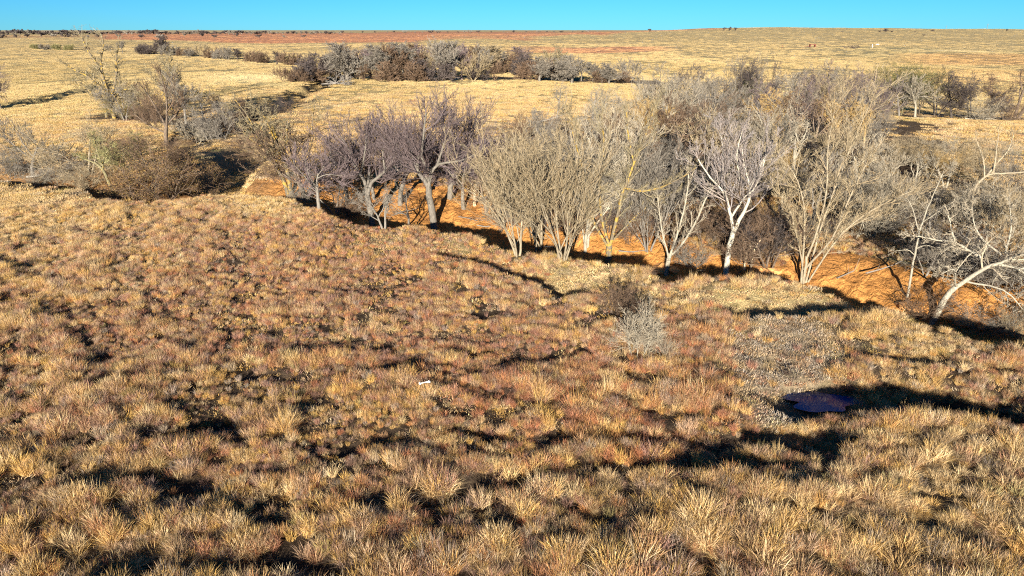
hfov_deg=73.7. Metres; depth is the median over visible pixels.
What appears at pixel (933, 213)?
bare tree
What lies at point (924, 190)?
bare tree
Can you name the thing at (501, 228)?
shrub
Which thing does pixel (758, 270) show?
clay clod
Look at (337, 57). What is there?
bare tree
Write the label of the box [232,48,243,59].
hedge tree
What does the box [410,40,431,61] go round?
bare tree
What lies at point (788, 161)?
shrub
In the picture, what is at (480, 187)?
bare tree
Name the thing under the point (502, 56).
bare tree
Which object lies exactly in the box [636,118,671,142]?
shrub
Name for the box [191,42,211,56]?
hedge tree
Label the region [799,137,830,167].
shrub
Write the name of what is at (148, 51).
hedge tree
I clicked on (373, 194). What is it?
bare tree
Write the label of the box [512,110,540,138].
shrub
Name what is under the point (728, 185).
bare tree
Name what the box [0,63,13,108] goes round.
bare tree
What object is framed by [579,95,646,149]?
bare tree
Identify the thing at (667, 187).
shrub
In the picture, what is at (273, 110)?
shrub
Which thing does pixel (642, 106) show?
bare tree
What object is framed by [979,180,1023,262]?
bare tree
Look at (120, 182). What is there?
shrub
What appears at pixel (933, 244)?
shrub
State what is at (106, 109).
shrub
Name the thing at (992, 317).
grass tuft
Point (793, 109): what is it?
bare tree
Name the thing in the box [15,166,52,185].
shrub
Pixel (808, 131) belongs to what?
shrub
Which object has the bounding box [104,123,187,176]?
bush
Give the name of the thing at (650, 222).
bare tree
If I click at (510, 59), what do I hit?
bare tree
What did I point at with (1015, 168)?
shrub
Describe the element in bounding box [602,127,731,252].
bare tree
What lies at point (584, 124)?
bare tree
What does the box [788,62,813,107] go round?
bare tree
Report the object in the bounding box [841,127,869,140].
shrub
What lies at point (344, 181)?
bare tree
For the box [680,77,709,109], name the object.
bare tree
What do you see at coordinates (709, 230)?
shrub
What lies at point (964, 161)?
shrub
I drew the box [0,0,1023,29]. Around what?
sky
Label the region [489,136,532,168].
bare tree
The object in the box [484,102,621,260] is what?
bare tree
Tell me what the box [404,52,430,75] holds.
bare tree
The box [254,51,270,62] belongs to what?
hedge tree
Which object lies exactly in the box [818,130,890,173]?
shrub
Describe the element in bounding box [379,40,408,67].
bare tree
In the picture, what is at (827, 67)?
bare tree
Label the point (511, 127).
bare tree
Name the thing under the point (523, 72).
bare tree
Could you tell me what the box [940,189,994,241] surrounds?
bare tree
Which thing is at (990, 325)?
shrub
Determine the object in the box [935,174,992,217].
shrub
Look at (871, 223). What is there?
bare tree
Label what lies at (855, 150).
shrub
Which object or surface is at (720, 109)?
bare tree
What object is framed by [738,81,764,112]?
bare tree
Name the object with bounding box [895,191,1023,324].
bare tree
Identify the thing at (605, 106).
bare tree
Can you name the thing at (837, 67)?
bare tree
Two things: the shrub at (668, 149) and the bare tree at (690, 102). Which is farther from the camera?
the bare tree at (690, 102)
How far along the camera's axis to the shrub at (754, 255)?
50.05 m
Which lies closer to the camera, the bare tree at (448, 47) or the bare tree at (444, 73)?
the bare tree at (444, 73)
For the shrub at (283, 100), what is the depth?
133.52 m
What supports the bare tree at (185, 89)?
on the prairie ground at (858, 287)
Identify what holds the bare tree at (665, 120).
on the prairie ground at (858, 287)
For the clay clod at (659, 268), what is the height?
0.978 m
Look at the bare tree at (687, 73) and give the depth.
134.27 m
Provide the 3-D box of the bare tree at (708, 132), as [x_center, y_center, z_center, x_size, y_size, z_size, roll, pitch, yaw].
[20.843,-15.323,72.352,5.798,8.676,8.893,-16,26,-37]
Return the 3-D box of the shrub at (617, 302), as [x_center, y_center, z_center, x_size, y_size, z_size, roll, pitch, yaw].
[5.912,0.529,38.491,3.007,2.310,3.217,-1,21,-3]
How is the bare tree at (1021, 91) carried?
on the prairie ground at (858, 287)
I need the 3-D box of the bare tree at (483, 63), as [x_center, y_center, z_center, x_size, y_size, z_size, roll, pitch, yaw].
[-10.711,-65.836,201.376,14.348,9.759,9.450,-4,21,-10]
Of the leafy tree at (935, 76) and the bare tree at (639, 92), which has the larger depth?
the leafy tree at (935, 76)
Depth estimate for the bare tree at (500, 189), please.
63.13 m
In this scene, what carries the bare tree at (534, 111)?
on the prairie ground at (858, 287)
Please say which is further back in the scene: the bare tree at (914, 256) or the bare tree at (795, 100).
the bare tree at (795, 100)
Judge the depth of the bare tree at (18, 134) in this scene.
80.32 m
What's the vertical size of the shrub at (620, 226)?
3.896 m
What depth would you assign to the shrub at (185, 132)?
109.95 m
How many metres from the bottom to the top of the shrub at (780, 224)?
5.040 m
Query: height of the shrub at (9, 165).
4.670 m
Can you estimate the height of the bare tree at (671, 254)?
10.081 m
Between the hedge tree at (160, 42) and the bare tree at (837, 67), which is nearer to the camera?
the bare tree at (837, 67)
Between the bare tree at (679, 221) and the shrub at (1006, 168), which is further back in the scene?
the shrub at (1006, 168)
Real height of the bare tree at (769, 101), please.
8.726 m
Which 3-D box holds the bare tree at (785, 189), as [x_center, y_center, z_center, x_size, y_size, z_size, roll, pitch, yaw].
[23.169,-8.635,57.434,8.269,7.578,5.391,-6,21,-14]
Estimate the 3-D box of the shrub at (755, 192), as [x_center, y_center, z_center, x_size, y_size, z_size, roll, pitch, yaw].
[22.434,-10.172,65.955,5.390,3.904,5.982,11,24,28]
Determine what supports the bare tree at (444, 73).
on the prairie ground at (858, 287)
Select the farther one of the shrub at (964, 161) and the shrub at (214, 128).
the shrub at (214, 128)
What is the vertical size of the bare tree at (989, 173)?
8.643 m
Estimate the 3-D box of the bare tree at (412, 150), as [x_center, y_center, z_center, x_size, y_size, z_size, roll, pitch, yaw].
[-6.806,-11.472,61.410,12.557,14.083,10.874,0,21,0]
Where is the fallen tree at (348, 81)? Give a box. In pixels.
[323,70,353,86]
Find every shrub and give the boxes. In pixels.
[0,142,30,179]
[8,146,93,185]
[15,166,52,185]
[16,110,125,181]
[33,153,129,194]
[78,127,153,171]
[90,92,141,118]
[95,138,200,202]
[111,150,214,200]
[129,90,163,123]
[149,135,198,170]
[157,105,222,143]
[178,154,235,196]
[182,95,247,141]
[206,93,255,131]
[230,108,252,126]
[243,104,268,119]
[249,157,297,182]
[258,100,283,114]
[276,96,294,108]
[327,190,373,219]
[471,195,523,232]
[505,202,555,227]
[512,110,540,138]
[519,198,573,233]
[525,106,565,132]
[541,114,572,139]
[552,196,615,240]
[561,126,592,141]
[594,280,642,318]
[602,292,670,359]
[603,203,669,243]
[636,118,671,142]
[636,327,683,356]
[637,170,698,200]
[648,132,688,166]
[651,100,681,123]
[658,124,681,143]
[662,234,721,272]
[671,186,774,234]
[685,136,730,166]
[690,162,733,198]
[694,212,759,245]
[710,207,774,256]
[718,197,813,263]
[725,166,771,201]
[727,224,784,270]
[748,202,822,250]
[761,161,818,193]
[774,209,834,243]
[781,143,807,167]
[794,124,824,140]
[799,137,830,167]
[802,107,818,124]
[808,99,875,125]
[810,115,853,139]
[812,165,853,192]
[812,215,838,233]
[823,128,870,168]
[839,92,896,123]
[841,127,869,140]
[843,139,890,161]
[864,107,902,139]
[870,203,912,236]
[875,163,933,202]
[877,130,926,163]
[881,275,969,327]
[893,209,1022,267]
[901,177,971,221]
[903,139,949,169]
[908,132,964,160]
[914,143,974,171]
[914,222,988,274]
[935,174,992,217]
[936,223,1023,292]
[936,225,1023,296]
[940,293,1023,338]
[943,171,1020,212]
[951,170,1023,219]
[952,94,1014,120]
[953,147,977,169]
[963,129,1023,161]
[976,91,1023,120]
[993,300,1023,344]
[998,162,1018,174]
[1003,139,1023,154]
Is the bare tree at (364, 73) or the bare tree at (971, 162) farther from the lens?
the bare tree at (364, 73)
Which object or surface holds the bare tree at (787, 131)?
on the prairie ground at (858, 287)
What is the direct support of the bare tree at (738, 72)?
on the prairie ground at (858, 287)
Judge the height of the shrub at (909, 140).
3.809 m
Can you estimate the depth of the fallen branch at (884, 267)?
47.49 m
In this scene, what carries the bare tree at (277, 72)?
on the prairie ground at (858, 287)
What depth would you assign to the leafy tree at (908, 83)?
127.85 m
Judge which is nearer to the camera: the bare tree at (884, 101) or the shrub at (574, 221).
the shrub at (574, 221)
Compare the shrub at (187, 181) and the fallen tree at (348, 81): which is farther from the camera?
the fallen tree at (348, 81)
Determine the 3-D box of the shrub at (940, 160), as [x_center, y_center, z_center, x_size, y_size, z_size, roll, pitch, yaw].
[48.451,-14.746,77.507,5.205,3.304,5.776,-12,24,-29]
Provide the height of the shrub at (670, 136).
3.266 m
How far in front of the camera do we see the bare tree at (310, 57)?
215.49 m
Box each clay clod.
[653,262,664,274]
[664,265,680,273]
[752,265,770,275]
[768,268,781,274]
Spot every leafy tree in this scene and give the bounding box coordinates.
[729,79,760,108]
[867,58,929,113]
[883,62,936,114]
[904,65,955,115]
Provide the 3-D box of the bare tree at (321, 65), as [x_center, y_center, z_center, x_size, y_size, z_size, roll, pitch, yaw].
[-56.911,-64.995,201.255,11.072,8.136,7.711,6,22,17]
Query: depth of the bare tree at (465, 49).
201.95 m
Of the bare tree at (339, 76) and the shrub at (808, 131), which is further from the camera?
the bare tree at (339, 76)
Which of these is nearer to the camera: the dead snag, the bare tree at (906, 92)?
the dead snag
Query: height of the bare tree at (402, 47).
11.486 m
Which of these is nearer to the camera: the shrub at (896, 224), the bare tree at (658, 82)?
the shrub at (896, 224)
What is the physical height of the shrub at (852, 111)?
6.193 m
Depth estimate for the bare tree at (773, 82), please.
131.36 m
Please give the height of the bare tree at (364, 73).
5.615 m
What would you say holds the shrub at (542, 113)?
on the prairie ground at (858, 287)
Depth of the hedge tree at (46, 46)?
573.58 m
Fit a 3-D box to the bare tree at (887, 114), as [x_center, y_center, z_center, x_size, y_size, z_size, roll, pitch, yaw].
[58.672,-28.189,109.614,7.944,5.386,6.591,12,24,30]
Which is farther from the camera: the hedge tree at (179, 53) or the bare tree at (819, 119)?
the hedge tree at (179, 53)
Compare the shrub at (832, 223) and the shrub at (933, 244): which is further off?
the shrub at (832, 223)
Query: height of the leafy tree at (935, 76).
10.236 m
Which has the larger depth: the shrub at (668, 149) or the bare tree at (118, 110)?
the bare tree at (118, 110)
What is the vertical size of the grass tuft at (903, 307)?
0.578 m
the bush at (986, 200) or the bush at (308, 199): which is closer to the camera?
the bush at (986, 200)
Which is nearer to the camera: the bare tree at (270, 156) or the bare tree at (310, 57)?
the bare tree at (270, 156)
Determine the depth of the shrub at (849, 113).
109.83 m
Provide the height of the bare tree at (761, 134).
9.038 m
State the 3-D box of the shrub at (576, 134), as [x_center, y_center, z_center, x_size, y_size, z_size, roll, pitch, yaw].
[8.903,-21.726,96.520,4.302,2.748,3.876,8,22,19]
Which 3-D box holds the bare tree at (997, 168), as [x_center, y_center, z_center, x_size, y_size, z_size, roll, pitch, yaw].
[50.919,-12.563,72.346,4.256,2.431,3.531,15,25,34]
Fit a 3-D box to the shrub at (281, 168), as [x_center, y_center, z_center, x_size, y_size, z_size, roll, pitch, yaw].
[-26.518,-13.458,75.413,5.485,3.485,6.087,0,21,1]
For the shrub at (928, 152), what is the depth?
78.36 m
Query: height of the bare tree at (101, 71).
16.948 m
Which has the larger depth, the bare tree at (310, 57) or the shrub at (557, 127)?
the bare tree at (310, 57)
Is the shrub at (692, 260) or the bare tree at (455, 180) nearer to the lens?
the shrub at (692, 260)
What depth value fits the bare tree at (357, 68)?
195.21 m
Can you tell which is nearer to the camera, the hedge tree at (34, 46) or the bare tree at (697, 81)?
the bare tree at (697, 81)
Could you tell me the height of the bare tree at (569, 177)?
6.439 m
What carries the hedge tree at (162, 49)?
on the prairie ground at (858, 287)
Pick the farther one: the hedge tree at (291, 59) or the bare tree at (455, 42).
the hedge tree at (291, 59)
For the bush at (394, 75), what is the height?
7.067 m
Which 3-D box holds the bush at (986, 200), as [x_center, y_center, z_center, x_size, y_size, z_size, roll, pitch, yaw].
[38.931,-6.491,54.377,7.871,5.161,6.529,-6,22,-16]
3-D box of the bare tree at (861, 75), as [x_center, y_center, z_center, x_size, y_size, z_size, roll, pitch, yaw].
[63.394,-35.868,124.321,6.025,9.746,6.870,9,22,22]
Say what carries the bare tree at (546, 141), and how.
on the prairie ground at (858, 287)
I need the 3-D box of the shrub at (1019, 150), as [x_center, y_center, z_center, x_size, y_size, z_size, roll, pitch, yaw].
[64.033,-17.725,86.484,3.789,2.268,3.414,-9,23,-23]
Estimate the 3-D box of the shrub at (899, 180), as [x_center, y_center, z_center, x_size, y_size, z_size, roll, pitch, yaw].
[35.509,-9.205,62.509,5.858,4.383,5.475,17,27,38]
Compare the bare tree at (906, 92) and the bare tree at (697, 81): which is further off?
the bare tree at (906, 92)
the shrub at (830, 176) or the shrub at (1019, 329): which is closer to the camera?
the shrub at (1019, 329)
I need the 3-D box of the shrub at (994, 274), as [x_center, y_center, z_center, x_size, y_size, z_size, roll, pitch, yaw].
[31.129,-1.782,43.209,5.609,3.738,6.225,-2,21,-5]
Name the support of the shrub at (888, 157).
on the prairie ground at (858, 287)
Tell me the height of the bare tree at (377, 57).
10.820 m
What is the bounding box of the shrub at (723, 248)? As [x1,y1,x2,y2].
[712,197,820,273]
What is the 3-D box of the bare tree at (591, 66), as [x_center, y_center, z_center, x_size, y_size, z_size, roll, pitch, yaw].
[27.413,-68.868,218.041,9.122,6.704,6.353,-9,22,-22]
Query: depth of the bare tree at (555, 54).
222.50 m
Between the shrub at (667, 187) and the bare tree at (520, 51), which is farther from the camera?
the bare tree at (520, 51)
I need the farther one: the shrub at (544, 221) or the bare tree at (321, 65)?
the bare tree at (321, 65)
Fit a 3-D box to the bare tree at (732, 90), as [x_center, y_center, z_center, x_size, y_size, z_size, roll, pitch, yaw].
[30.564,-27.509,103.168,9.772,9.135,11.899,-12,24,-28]
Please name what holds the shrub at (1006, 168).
on the prairie ground at (858, 287)
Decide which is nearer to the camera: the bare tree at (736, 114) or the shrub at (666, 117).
the bare tree at (736, 114)
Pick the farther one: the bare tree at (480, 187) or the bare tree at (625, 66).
the bare tree at (625, 66)
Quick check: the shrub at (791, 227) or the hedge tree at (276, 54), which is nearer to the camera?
the shrub at (791, 227)
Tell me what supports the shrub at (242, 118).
on the prairie ground at (858, 287)
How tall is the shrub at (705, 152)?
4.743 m
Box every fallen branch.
[837,258,859,278]
[866,256,907,273]
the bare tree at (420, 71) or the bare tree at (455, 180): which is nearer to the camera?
the bare tree at (455, 180)
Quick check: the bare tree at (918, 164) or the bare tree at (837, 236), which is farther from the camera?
the bare tree at (918, 164)
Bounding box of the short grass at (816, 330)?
[0,178,1023,575]
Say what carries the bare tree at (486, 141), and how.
on the prairie ground at (858, 287)
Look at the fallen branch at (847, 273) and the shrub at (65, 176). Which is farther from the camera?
the shrub at (65, 176)
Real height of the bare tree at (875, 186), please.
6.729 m
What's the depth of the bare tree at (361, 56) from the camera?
198.87 m
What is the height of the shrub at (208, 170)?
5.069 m
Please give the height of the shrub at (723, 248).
5.823 m
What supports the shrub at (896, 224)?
on the prairie ground at (858, 287)
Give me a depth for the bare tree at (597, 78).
213.79 m
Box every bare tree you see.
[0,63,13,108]
[0,115,82,173]
[53,24,135,118]
[58,62,136,117]
[71,129,116,199]
[89,78,142,119]
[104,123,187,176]
[118,51,189,119]
[123,78,149,107]
[125,62,189,144]
[159,66,202,123]
[190,83,214,120]
[206,89,223,114]
[218,86,298,198]
[221,101,367,200]
[270,66,290,81]
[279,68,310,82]
[281,139,358,209]
[282,121,365,216]
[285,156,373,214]
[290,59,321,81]
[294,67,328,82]
[297,52,318,64]
[304,92,329,131]
[310,54,334,81]
[312,96,432,226]
[317,48,340,80]
[318,62,358,79]
[321,39,377,78]
[327,42,357,68]
[329,116,397,199]
[342,50,368,79]
[347,46,373,78]
[348,183,395,228]
[355,61,372,80]
[359,104,472,205]
[360,44,406,71]
[368,80,502,231]
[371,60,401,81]
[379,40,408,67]
[381,180,413,224]
[384,40,437,78]
[392,58,429,81]
[403,102,475,198]
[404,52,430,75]
[407,42,430,63]
[407,58,459,81]
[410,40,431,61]
[416,85,508,199]
[419,43,457,69]
[424,35,461,80]
[427,131,498,209]
[430,114,524,186]
[435,41,462,75]
[439,105,568,256]
[444,39,459,75]
[449,41,472,79]
[456,49,496,80]
[457,152,497,212]
[458,41,483,69]
[465,61,491,80]
[473,42,493,63]
[474,42,503,72]
[477,114,584,251]
[480,156,547,215]
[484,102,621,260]
[487,49,523,72]
[487,58,508,80]
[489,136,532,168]
[492,112,536,148]
[493,49,509,66]
[508,52,537,74]
[511,46,532,60]
[512,57,557,79]
[518,120,576,170]
[525,108,562,142]
[530,54,555,80]
[538,43,569,79]
[543,153,566,195]
[544,129,589,176]
[544,157,589,207]
[546,57,582,80]
[548,78,715,264]
[550,79,572,115]
[553,53,578,82]
[553,105,572,138]
[553,106,671,252]
[558,130,720,221]
[567,103,617,146]
[568,106,602,156]
[576,55,590,80]
[578,90,634,133]
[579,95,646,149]
[581,119,607,139]
[584,62,601,81]
[584,97,623,136]
[585,198,629,232]
[588,67,612,82]
[589,114,661,164]
[590,80,621,118]
[598,62,625,83]
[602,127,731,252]
[611,56,646,79]
[614,82,665,115]
[614,110,655,176]
[615,71,633,82]
[621,137,718,233]
[623,206,677,238]
[627,62,684,110]
[627,88,684,137]
[631,74,664,102]
[632,89,691,150]
[634,74,702,133]
[648,149,731,275]
[648,204,710,239]
[656,71,707,128]
[657,63,705,99]
[663,103,759,180]
[666,99,720,176]
[667,69,733,102]
[675,84,781,151]
[675,107,797,276]
[676,76,749,125]
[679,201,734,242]
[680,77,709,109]
[684,88,737,152]
[688,106,783,174]
[690,70,742,105]
[701,173,745,194]
[704,138,751,220]
[709,141,784,218]
[718,51,767,104]
[722,48,811,101]
[725,88,782,137]
[725,97,812,179]
[727,97,802,178]
[733,86,808,148]
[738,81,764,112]
[745,77,792,123]
[751,173,781,197]
[755,71,785,96]
[757,73,827,120]
[759,142,850,213]
[764,58,953,283]
[765,146,877,224]
[768,58,853,120]
[776,83,821,154]
[784,71,862,133]
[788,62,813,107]
[797,58,878,103]
[803,65,869,127]
[805,111,873,181]
[807,90,850,152]
[816,95,846,139]
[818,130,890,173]
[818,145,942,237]
[822,72,909,126]
[826,64,895,96]
[830,80,880,132]
[830,155,893,217]
[834,201,894,239]
[845,92,873,149]
[852,64,880,98]
[854,178,904,201]
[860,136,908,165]
[867,101,903,123]
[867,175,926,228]
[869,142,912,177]
[882,72,924,115]
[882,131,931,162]
[888,164,964,297]
[890,174,947,211]
[895,74,942,116]
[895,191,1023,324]
[897,233,966,277]
[904,149,938,181]
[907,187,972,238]
[908,64,971,117]
[910,197,941,236]
[917,152,959,187]
[931,221,1009,291]
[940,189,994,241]
[941,70,983,117]
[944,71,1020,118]
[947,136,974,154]
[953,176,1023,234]
[961,149,1007,193]
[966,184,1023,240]
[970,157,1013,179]
[972,123,1023,195]
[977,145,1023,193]
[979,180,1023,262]
[980,73,1023,117]
[993,191,1023,229]
[1014,68,1023,118]
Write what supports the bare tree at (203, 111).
on the prairie ground at (858, 287)
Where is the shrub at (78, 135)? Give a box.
[16,110,125,181]
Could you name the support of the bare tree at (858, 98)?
on the prairie ground at (858, 287)
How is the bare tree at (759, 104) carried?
on the prairie ground at (858, 287)
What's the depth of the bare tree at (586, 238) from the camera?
53.89 m
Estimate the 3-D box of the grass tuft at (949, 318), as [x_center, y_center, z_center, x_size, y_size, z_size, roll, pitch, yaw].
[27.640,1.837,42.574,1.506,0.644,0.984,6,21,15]
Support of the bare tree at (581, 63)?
on the prairie ground at (858, 287)
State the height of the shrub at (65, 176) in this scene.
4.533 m
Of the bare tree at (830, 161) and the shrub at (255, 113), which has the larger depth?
the shrub at (255, 113)
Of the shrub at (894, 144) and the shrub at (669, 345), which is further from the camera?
the shrub at (894, 144)
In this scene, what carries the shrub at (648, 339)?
on the prairie ground at (858, 287)
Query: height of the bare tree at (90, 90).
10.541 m
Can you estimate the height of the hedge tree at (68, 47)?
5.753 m
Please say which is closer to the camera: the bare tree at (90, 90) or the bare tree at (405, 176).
the bare tree at (405, 176)
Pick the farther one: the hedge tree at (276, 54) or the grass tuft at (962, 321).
the hedge tree at (276, 54)
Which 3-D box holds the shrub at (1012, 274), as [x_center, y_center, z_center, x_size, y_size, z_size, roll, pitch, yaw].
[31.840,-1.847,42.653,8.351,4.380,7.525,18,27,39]
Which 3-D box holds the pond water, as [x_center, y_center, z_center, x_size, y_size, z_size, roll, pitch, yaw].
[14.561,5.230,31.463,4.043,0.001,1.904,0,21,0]
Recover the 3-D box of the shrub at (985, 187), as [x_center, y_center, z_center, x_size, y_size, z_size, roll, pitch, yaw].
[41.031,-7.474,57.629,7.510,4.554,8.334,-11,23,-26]
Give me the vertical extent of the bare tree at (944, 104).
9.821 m
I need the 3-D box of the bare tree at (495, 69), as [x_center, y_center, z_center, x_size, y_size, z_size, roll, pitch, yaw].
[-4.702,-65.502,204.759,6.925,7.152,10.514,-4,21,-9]
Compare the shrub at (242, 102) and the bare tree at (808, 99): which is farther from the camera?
the shrub at (242, 102)
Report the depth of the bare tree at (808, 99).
102.48 m
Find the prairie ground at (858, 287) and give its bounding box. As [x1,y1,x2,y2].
[0,27,1023,575]
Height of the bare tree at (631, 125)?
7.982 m
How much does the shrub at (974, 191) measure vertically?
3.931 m
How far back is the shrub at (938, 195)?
58.82 m
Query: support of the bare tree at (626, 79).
on the prairie ground at (858, 287)
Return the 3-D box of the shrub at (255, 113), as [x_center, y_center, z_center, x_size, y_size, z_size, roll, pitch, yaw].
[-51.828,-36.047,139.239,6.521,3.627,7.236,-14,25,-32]
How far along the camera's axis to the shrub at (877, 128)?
97.21 m
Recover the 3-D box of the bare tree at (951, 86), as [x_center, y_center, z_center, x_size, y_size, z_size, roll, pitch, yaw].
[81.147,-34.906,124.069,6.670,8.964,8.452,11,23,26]
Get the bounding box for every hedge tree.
[28,43,40,48]
[38,43,51,49]
[50,44,61,49]
[62,44,75,49]
[115,39,124,52]
[133,43,146,53]
[141,45,157,54]
[144,35,170,54]
[156,44,182,55]
[174,47,190,55]
[182,48,198,56]
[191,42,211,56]
[201,47,221,57]
[211,48,234,58]
[216,45,234,59]
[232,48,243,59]
[242,50,261,61]
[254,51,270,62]
[269,50,281,64]
[275,51,301,64]
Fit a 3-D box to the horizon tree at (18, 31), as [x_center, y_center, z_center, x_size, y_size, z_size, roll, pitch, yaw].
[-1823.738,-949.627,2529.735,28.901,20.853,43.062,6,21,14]
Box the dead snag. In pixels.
[471,184,476,206]
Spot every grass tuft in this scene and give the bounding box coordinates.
[895,301,913,311]
[943,311,961,321]
[953,311,977,326]
[975,316,997,329]
[987,315,1000,322]
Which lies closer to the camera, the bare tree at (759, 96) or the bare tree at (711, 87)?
the bare tree at (759, 96)
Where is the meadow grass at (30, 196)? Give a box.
[0,27,1023,224]
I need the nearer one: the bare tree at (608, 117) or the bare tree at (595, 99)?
the bare tree at (608, 117)
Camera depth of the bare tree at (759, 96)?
100.92 m
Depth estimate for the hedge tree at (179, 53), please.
399.24 m
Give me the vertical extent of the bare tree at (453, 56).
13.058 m
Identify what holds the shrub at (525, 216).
on the prairie ground at (858, 287)
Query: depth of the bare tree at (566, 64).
208.93 m
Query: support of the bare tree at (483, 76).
on the prairie ground at (858, 287)
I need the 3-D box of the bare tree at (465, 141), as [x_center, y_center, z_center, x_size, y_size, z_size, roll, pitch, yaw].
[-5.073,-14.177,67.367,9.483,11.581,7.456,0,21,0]
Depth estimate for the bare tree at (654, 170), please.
54.93 m
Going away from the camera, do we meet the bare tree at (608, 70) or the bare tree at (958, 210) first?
the bare tree at (958, 210)
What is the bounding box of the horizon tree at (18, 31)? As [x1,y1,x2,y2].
[15,29,25,33]
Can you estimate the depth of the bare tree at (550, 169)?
62.14 m
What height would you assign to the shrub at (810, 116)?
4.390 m
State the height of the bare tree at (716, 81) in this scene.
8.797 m
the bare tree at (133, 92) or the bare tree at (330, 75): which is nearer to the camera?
the bare tree at (133, 92)
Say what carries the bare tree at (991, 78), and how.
on the prairie ground at (858, 287)
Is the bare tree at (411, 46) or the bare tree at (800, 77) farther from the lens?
the bare tree at (411, 46)
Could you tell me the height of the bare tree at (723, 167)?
12.604 m
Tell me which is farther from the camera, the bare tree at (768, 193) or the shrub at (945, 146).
the shrub at (945, 146)
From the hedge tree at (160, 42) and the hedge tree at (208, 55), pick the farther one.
the hedge tree at (160, 42)
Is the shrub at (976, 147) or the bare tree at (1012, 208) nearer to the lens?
the bare tree at (1012, 208)
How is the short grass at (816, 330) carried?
on the prairie ground at (858, 287)
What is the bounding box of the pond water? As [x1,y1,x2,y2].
[781,391,863,411]
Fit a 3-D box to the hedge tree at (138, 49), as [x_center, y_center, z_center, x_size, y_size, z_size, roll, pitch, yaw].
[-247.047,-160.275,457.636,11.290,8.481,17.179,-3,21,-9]
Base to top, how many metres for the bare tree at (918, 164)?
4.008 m
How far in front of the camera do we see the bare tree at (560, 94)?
122.04 m
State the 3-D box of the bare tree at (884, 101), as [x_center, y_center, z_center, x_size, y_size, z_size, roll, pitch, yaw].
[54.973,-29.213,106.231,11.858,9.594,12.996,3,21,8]
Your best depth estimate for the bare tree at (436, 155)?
68.04 m
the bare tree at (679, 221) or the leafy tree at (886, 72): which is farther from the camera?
the leafy tree at (886, 72)
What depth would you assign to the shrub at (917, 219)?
47.83 m
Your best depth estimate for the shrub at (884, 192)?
53.50 m
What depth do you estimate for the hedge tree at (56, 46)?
573.15 m
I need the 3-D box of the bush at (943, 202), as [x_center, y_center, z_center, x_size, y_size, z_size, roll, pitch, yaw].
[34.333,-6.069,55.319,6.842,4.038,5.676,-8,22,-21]
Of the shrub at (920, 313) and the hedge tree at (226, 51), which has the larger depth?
the hedge tree at (226, 51)
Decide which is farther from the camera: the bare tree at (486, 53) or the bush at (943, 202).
the bare tree at (486, 53)
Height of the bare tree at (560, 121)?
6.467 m
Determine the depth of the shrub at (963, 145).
84.51 m
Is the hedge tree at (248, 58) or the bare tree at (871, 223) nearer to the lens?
the bare tree at (871, 223)
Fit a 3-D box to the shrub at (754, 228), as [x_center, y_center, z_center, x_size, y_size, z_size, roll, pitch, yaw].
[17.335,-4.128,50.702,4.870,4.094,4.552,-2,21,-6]
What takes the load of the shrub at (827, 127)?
on the prairie ground at (858, 287)
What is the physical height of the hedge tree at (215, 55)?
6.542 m
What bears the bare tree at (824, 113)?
on the prairie ground at (858, 287)
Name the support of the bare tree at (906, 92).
on the prairie ground at (858, 287)
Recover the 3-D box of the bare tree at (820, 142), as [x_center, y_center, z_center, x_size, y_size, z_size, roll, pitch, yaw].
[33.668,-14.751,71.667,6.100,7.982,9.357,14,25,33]
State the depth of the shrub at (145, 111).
117.48 m
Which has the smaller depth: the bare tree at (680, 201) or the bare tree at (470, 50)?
the bare tree at (680, 201)
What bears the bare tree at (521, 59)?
on the prairie ground at (858, 287)
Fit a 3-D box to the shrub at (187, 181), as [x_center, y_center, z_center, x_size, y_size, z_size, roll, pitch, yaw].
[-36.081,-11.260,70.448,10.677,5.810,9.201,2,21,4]
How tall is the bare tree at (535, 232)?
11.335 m
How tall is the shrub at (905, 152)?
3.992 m
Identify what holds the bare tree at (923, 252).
on the prairie ground at (858, 287)
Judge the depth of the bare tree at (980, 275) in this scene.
44.27 m
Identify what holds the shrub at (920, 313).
on the prairie ground at (858, 287)
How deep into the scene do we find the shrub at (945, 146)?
80.50 m
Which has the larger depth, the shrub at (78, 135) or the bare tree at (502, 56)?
the bare tree at (502, 56)
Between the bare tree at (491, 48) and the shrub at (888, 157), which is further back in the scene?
the bare tree at (491, 48)
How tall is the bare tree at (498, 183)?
10.750 m
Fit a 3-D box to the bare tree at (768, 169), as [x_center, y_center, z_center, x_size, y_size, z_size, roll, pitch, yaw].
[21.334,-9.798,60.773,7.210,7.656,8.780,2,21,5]
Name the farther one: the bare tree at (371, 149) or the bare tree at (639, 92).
the bare tree at (639, 92)
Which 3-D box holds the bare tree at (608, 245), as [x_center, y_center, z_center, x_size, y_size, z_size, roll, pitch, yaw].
[8.821,-8.817,53.102,12.152,14.952,6.309,0,21,0]
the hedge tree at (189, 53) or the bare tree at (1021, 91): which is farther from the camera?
the hedge tree at (189, 53)

